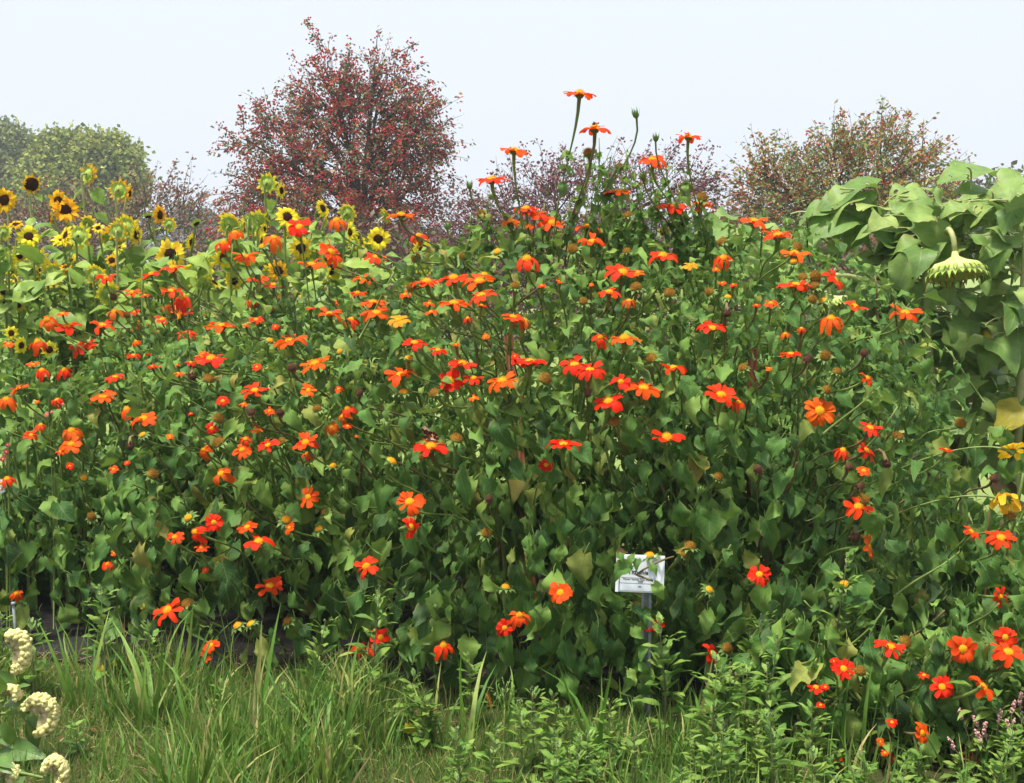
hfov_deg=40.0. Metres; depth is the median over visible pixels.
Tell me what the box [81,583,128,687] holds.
weed
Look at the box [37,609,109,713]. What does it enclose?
grass tuft
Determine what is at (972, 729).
weed
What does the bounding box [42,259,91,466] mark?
sunflower
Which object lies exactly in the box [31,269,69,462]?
sunflower
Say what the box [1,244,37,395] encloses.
sunflower
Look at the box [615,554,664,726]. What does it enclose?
plant label
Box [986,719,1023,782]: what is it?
weed
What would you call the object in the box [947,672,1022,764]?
smartweed
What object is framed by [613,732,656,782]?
weed
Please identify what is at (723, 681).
weed
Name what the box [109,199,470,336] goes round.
brown shrub
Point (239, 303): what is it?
sunflower
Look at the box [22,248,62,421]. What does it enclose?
sunflower
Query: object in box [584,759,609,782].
weed
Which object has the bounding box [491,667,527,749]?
panic grass
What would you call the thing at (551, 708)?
weed
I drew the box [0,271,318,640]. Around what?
flower bush
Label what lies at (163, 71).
sky
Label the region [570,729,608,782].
weed
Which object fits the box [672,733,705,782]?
weed
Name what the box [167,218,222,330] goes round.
sunflower
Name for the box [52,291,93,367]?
sunflower
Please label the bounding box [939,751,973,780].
weed
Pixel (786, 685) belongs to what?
weed
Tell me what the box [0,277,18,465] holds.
sunflower
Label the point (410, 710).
weed
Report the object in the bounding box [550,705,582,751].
weed
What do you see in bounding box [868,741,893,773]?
weed
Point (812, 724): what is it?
weed
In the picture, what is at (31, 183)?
sunflower
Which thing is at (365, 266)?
sunflower
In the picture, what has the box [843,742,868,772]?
weed
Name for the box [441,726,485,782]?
weed
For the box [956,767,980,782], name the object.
weed
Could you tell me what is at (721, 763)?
weed
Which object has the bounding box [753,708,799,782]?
weed
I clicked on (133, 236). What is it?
sunflower
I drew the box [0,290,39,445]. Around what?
sunflower
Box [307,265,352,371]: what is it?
sunflower
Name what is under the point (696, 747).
weed
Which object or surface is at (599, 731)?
grass tuft
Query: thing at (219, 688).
weed
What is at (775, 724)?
weed
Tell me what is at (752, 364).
wooden stake
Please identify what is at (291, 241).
sunflower
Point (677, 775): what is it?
weed
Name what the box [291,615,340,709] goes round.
weed
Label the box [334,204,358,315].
sunflower
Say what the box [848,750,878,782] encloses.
weed
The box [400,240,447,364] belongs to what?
sunflower
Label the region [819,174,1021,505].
giant sunflower
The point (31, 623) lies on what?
weed
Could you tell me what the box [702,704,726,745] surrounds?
weed
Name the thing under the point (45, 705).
cockscomb
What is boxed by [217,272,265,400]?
sunflower
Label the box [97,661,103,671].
fallen leaf
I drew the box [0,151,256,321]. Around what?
brown shrub
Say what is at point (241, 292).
sunflower
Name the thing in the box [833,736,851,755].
weed
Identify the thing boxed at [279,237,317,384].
sunflower
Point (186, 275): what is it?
sunflower
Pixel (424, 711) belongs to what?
weed
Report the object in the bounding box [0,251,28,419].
sunflower
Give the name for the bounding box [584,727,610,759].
weed
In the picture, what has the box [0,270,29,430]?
sunflower
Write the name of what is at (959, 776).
weed
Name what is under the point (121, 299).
sunflower
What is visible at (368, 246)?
sunflower
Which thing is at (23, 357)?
sunflower
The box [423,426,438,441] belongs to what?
butterfly
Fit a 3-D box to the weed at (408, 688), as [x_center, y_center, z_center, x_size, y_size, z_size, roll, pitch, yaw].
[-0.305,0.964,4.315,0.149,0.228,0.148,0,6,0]
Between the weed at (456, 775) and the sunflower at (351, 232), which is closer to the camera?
the weed at (456, 775)
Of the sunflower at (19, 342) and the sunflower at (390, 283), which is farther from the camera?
the sunflower at (390, 283)
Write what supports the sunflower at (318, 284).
on the ground at (936, 773)
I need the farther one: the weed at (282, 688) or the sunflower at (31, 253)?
the sunflower at (31, 253)
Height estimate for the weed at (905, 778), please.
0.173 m
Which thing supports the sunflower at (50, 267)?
on the ground at (936, 773)
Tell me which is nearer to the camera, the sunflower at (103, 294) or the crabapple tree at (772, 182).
the sunflower at (103, 294)
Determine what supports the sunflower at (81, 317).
on the ground at (936, 773)
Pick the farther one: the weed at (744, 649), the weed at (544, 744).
the weed at (744, 649)
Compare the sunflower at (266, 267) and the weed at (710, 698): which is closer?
the weed at (710, 698)
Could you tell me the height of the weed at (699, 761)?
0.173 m
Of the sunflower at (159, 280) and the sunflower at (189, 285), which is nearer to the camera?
the sunflower at (159, 280)
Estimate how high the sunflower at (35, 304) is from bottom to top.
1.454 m
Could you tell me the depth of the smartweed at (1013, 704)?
3.96 m
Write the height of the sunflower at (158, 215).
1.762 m
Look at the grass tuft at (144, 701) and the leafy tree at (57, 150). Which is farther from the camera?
the leafy tree at (57, 150)
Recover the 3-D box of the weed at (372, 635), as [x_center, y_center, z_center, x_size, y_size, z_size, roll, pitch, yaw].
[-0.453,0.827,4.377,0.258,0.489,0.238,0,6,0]
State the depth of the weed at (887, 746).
4.11 m
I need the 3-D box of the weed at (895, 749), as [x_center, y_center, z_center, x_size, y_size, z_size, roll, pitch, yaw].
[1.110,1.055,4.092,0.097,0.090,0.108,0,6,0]
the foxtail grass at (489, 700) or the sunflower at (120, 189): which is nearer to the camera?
the foxtail grass at (489, 700)
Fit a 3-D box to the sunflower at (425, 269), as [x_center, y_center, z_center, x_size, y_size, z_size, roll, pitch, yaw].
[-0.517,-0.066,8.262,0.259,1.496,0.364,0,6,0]
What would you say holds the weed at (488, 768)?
on the ground at (936, 773)
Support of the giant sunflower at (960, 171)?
on the ground at (936, 773)
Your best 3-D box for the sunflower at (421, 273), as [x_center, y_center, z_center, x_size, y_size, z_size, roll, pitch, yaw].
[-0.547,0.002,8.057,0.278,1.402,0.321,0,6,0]
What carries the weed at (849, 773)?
on the ground at (936, 773)
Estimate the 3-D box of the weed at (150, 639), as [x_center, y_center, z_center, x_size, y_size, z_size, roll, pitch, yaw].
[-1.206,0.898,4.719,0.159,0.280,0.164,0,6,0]
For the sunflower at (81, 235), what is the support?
on the ground at (936, 773)
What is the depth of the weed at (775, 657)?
4.09 m
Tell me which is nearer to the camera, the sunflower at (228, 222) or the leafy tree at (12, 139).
the sunflower at (228, 222)
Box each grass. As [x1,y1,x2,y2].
[486,694,501,750]
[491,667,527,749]
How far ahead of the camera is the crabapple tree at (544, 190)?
23.58 m
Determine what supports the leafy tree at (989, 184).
on the ground at (936, 773)
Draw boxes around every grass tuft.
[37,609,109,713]
[83,707,135,782]
[104,622,172,736]
[163,598,212,706]
[202,604,289,730]
[294,670,348,764]
[313,628,376,751]
[377,664,466,753]
[433,637,507,765]
[540,664,620,766]
[660,658,712,754]
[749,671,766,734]
[821,660,882,768]
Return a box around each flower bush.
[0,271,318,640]
[80,218,507,674]
[313,89,763,706]
[504,132,984,720]
[701,417,1023,769]
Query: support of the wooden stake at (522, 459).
on the ground at (936, 773)
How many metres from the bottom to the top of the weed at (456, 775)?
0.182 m
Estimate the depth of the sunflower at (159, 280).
7.04 m
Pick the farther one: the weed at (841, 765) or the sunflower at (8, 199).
the sunflower at (8, 199)
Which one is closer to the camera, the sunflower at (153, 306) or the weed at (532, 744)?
the weed at (532, 744)
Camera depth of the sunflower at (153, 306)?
7.27 m
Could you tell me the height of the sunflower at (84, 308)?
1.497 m
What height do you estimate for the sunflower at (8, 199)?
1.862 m
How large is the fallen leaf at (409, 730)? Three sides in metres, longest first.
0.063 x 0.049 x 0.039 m
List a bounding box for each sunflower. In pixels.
[0,187,17,341]
[0,221,38,430]
[0,224,55,400]
[0,242,46,397]
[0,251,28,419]
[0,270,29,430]
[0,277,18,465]
[0,287,24,450]
[0,288,58,449]
[0,290,29,431]
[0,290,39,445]
[0,325,58,453]
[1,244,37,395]
[7,264,57,429]
[12,272,82,426]
[15,174,59,358]
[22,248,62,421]
[26,287,83,426]
[30,260,79,438]
[31,226,94,417]
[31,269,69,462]
[33,189,83,415]
[36,278,97,356]
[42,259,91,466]
[45,244,93,412]
[46,265,99,469]
[47,284,69,422]
[50,223,108,459]
[50,254,94,471]
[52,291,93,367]
[64,162,112,452]
[72,264,129,430]
[74,281,127,461]
[79,215,108,447]
[89,220,146,383]
[89,295,105,458]
[91,242,130,455]
[92,223,126,314]
[95,177,146,274]
[96,226,121,396]
[101,262,150,309]
[107,213,155,314]
[109,277,209,437]
[109,289,160,409]
[114,258,180,429]
[123,278,196,422]
[139,204,192,329]
[143,217,183,336]
[148,285,171,425]
[152,264,204,335]
[153,253,211,367]
[154,238,192,370]
[163,264,203,405]
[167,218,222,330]
[171,251,228,402]
[193,238,243,311]
[200,251,252,397]
[201,276,220,402]
[203,238,268,335]
[215,287,245,399]
[217,212,241,309]
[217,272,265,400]
[218,289,263,396]
[225,216,269,402]
[237,172,295,327]
[240,213,279,324]
[240,225,268,251]
[242,209,286,295]
[249,231,276,414]
[251,282,279,326]
[257,259,300,374]
[259,265,291,326]
[269,226,304,350]
[275,207,309,363]
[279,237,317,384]
[284,217,320,428]
[295,248,313,296]
[296,261,337,391]
[298,278,342,395]
[300,230,351,369]
[307,199,351,393]
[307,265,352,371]
[314,259,342,383]
[333,221,361,360]
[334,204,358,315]
[335,232,377,333]
[336,233,366,379]
[340,251,377,316]
[343,257,408,402]
[362,226,404,414]
[364,274,403,376]
[378,208,415,463]
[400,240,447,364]
[400,275,428,407]
[402,243,465,426]
[407,262,442,312]
[416,270,428,407]
[692,205,826,554]
[790,176,966,477]
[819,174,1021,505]
[886,160,1023,533]
[937,166,1023,541]
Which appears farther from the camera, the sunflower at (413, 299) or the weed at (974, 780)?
the sunflower at (413, 299)
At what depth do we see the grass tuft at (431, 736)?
4.23 m
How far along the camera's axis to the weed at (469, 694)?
4.42 m
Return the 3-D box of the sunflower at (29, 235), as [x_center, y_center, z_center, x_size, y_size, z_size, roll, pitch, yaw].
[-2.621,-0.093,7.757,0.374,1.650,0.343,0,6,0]
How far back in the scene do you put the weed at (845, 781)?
3.85 m
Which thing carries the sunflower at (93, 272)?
on the ground at (936, 773)
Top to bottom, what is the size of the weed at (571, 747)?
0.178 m
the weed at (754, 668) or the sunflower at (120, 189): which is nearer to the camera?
the weed at (754, 668)
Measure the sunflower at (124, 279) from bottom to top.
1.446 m
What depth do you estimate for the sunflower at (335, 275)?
7.37 m
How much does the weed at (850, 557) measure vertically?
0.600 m
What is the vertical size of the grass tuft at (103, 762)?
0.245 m
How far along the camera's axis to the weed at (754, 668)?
4.34 m
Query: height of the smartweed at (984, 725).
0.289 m
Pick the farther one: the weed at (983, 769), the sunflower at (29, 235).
the sunflower at (29, 235)
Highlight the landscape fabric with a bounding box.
[0,548,712,693]
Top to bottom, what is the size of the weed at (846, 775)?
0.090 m
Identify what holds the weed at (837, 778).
on the ground at (936, 773)
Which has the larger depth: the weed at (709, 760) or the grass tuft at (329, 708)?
the grass tuft at (329, 708)
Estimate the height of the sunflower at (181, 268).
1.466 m
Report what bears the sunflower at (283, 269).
on the ground at (936, 773)
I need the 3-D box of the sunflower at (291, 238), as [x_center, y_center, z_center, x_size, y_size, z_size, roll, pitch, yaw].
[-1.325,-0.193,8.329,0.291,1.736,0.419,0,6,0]
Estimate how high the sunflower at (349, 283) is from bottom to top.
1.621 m
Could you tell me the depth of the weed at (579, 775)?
3.72 m
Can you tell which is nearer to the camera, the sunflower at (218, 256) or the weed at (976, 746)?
the weed at (976, 746)
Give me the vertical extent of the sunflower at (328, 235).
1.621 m
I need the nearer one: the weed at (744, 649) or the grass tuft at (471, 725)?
the grass tuft at (471, 725)
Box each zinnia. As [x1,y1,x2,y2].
[0,443,10,628]
[0,479,7,643]
[44,403,63,628]
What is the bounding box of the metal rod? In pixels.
[11,602,16,628]
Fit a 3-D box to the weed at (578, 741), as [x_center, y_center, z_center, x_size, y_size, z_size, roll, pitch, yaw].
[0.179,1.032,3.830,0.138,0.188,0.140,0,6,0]
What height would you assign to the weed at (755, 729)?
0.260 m
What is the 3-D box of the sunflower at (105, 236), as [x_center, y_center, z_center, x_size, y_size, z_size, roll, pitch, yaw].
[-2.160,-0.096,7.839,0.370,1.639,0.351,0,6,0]
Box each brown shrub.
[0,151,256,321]
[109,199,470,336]
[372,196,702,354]
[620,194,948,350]
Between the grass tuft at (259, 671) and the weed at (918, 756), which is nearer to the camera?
the weed at (918, 756)
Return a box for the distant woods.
[3,203,980,261]
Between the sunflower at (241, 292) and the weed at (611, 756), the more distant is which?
the sunflower at (241, 292)
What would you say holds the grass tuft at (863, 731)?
on the ground at (936, 773)
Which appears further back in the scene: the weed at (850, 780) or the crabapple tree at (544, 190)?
the crabapple tree at (544, 190)
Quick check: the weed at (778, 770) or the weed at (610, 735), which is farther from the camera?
the weed at (610, 735)
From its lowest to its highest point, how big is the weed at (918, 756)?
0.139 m
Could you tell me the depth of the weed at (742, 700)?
4.15 m
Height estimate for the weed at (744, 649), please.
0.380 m
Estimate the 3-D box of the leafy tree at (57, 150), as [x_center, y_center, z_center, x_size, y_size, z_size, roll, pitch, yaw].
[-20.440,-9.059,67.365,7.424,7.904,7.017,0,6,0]
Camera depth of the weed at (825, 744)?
4.09 m
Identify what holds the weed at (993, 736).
on the ground at (936, 773)
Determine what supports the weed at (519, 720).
on the ground at (936, 773)
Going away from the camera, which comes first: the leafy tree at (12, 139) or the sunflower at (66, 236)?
the sunflower at (66, 236)
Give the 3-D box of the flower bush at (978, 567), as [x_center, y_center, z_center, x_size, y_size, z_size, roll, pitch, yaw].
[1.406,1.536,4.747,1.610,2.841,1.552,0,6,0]
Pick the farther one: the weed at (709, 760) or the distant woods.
the distant woods
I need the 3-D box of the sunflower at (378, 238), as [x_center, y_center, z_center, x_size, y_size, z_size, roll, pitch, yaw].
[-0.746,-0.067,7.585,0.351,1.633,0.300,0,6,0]
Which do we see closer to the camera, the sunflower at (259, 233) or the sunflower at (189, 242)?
the sunflower at (189, 242)
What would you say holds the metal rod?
on the ground at (936, 773)
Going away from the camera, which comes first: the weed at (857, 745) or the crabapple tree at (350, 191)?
the weed at (857, 745)
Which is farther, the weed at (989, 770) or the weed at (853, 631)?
the weed at (853, 631)
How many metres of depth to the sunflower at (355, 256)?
7.99 m
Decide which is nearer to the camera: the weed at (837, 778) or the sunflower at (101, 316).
the weed at (837, 778)
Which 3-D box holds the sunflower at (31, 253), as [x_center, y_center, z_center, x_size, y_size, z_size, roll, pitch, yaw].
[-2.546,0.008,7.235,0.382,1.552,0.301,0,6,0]
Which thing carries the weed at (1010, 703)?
on the ground at (936, 773)
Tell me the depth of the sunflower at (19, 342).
6.85 m
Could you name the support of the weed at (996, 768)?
on the ground at (936, 773)
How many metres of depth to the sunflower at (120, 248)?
7.58 m
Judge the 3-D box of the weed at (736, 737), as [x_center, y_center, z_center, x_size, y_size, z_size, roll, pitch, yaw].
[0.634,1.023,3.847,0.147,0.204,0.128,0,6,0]
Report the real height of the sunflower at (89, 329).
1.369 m
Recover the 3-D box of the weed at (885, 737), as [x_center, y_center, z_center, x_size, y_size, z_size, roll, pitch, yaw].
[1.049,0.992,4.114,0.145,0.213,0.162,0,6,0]
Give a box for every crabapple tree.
[192,16,475,271]
[396,130,763,339]
[701,94,976,293]
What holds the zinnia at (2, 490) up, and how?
on the ground at (936, 773)
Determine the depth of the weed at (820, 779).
3.87 m
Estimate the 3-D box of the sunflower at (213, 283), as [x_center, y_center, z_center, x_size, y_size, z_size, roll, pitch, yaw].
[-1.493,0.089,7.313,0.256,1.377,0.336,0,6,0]
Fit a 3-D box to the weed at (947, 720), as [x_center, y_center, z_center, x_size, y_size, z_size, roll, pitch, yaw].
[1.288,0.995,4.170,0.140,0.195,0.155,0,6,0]
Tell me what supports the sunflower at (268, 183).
on the ground at (936, 773)
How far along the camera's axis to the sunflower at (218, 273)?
7.79 m
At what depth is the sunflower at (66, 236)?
7.40 m
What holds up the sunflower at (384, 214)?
on the ground at (936, 773)
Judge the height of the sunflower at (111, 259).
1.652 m
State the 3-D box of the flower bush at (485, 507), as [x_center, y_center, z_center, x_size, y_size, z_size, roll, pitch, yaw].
[0.112,0.130,5.449,1.726,2.463,2.394,0,6,0]
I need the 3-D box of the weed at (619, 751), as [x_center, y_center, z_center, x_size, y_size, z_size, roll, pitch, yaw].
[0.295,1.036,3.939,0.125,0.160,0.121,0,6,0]
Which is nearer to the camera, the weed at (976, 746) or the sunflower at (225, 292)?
the weed at (976, 746)
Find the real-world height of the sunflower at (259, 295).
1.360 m
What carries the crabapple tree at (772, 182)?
on the ground at (936, 773)
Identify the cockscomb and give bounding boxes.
[0,628,60,760]
[0,753,70,782]
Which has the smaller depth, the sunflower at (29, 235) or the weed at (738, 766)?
the weed at (738, 766)
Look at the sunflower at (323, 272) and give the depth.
7.21 m
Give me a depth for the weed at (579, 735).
3.92 m
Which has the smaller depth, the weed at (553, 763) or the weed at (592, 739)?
the weed at (553, 763)
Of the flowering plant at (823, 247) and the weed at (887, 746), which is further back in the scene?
the flowering plant at (823, 247)
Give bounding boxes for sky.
[0,0,1023,260]
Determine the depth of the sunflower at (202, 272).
7.25 m
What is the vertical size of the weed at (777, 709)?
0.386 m
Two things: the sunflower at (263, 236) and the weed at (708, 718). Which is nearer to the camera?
the weed at (708, 718)
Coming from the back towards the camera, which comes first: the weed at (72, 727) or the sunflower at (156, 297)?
the sunflower at (156, 297)
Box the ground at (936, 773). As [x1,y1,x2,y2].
[0,261,1023,782]
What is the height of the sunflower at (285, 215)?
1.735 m
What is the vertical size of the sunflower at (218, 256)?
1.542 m
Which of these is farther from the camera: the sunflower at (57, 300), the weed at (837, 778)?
the sunflower at (57, 300)
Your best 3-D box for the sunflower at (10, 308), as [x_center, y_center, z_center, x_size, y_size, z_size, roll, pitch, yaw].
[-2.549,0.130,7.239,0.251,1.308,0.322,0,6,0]
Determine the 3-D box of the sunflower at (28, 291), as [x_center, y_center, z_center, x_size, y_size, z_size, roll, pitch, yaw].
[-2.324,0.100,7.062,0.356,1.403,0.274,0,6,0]
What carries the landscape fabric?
on the ground at (936, 773)
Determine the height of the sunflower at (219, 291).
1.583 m
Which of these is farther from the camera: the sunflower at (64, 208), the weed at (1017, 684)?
the sunflower at (64, 208)
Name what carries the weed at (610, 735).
on the ground at (936, 773)
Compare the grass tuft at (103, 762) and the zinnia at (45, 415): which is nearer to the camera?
the grass tuft at (103, 762)
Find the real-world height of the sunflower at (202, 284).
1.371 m
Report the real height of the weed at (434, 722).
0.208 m
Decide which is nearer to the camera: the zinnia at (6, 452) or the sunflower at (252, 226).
the zinnia at (6, 452)
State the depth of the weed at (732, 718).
3.93 m
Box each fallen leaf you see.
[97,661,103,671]
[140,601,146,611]
[403,720,414,733]
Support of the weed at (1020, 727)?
on the ground at (936, 773)
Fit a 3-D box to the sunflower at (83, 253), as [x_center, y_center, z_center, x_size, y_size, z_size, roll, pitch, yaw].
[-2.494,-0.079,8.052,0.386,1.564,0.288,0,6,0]
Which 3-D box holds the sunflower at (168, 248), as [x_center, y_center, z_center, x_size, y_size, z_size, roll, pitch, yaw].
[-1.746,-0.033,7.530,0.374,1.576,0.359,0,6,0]
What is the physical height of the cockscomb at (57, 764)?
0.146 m
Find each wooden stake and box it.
[503,330,568,641]
[747,348,832,518]
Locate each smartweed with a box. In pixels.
[943,680,1003,776]
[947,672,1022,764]
[969,680,1020,761]
[1007,687,1023,749]
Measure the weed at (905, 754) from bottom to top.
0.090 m
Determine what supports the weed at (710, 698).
on the ground at (936, 773)
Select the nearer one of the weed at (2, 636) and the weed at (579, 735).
the weed at (579, 735)
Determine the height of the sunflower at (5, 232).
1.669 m
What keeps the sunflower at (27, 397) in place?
on the ground at (936, 773)
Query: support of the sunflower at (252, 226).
on the ground at (936, 773)
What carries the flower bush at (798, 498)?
on the ground at (936, 773)
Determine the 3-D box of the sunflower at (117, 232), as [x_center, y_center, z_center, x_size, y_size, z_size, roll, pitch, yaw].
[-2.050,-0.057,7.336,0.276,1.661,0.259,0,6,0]
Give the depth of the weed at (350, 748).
4.06 m
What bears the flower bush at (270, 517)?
on the ground at (936, 773)
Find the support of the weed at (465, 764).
on the ground at (936, 773)
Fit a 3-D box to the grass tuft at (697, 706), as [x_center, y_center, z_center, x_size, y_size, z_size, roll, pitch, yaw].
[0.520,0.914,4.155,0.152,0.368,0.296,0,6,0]
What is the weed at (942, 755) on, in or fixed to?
on the ground at (936, 773)
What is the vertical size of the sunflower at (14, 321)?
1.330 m
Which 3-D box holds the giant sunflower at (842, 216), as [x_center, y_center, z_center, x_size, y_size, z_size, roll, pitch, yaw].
[1.732,0.000,6.572,0.929,1.995,0.719,0,6,0]
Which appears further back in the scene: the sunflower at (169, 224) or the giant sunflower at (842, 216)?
the sunflower at (169, 224)
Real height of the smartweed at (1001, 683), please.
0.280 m
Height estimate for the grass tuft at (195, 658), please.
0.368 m
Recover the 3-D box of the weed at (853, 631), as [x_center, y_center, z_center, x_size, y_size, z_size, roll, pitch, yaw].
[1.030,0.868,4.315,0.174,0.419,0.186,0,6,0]
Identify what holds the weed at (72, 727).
on the ground at (936, 773)
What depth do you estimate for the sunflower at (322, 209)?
7.63 m
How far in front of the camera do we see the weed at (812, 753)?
3.62 m
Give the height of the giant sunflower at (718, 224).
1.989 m
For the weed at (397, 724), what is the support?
on the ground at (936, 773)
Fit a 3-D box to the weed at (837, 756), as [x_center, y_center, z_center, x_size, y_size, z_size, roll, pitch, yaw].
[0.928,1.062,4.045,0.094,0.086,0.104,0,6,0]
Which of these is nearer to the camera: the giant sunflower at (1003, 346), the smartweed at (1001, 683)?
the smartweed at (1001, 683)
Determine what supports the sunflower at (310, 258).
on the ground at (936, 773)
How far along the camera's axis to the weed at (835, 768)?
3.96 m
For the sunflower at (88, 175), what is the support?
on the ground at (936, 773)
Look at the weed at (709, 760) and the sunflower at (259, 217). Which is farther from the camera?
the sunflower at (259, 217)
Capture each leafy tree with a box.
[0,114,47,277]
[4,120,162,250]
[927,160,1023,257]
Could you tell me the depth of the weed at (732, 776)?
3.74 m
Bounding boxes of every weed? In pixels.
[0,611,13,667]
[10,617,60,695]
[60,717,94,756]
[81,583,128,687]
[128,619,173,692]
[207,677,234,712]
[269,681,293,724]
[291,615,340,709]
[331,720,369,763]
[337,585,406,717]
[389,720,404,743]
[392,668,437,730]
[398,703,423,743]
[402,698,443,752]
[403,689,451,749]
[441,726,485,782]
[443,651,494,724]
[445,751,479,782]
[454,771,465,782]
[471,721,511,782]
[495,699,546,781]
[512,686,557,766]
[533,726,574,781]
[533,739,570,782]
[537,688,563,733]
[544,741,581,779]
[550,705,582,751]
[559,732,601,776]
[559,749,595,782]
[568,736,601,782]
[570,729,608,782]
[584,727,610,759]
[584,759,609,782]
[593,695,639,771]
[601,745,617,780]
[603,733,632,782]
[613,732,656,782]
[632,611,695,738]
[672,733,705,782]
[672,765,693,782]
[683,650,745,774]
[685,734,727,782]
[685,742,714,773]
[685,750,716,782]
[692,672,741,733]
[698,721,739,782]
[699,664,730,729]
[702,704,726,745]
[703,736,734,782]
[708,662,753,770]
[722,747,755,782]
[722,770,742,782]
[723,660,767,739]
[723,729,761,782]
[726,662,807,782]
[735,633,804,754]
[736,609,777,705]
[738,709,782,782]
[740,663,764,725]
[747,673,778,730]
[749,709,795,756]
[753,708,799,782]
[760,667,797,737]
[760,759,789,782]
[783,698,837,782]
[793,696,837,761]
[797,745,837,782]
[816,769,833,782]
[817,547,865,708]
[817,754,842,780]
[824,748,848,772]
[828,605,865,711]
[829,774,842,782]
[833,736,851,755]
[838,742,870,773]
[840,770,859,782]
[842,767,860,782]
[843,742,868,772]
[843,770,852,782]
[846,767,874,782]
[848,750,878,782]
[853,707,891,760]
[861,654,907,759]
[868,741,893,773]
[878,739,903,766]
[889,749,920,775]
[889,755,914,779]
[890,769,915,782]
[898,744,938,782]
[899,737,918,748]
[934,738,951,762]
[936,719,968,752]
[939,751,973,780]
[948,768,973,782]
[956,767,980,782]
[964,681,1008,769]
[964,745,985,774]
[968,703,1023,778]
[973,757,993,782]
[974,758,993,782]
[978,735,1022,782]
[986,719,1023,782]
[993,684,1023,748]
[996,710,1023,782]
[999,666,1023,761]
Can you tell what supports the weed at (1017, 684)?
on the ground at (936, 773)
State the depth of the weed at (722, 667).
4.33 m
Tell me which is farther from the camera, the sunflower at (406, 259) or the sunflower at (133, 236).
the sunflower at (133, 236)
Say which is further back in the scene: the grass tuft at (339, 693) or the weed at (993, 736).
the grass tuft at (339, 693)
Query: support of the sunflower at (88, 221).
on the ground at (936, 773)
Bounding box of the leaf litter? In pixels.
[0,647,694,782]
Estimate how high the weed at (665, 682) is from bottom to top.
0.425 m
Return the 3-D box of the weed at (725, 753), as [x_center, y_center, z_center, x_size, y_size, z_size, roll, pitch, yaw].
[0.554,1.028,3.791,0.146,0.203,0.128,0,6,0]
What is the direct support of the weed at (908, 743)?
on the ground at (936, 773)
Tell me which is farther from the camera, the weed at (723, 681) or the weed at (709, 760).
the weed at (723, 681)
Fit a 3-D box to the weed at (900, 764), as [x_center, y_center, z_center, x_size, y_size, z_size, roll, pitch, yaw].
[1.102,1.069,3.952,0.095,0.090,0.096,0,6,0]
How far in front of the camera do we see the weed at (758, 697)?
4.32 m

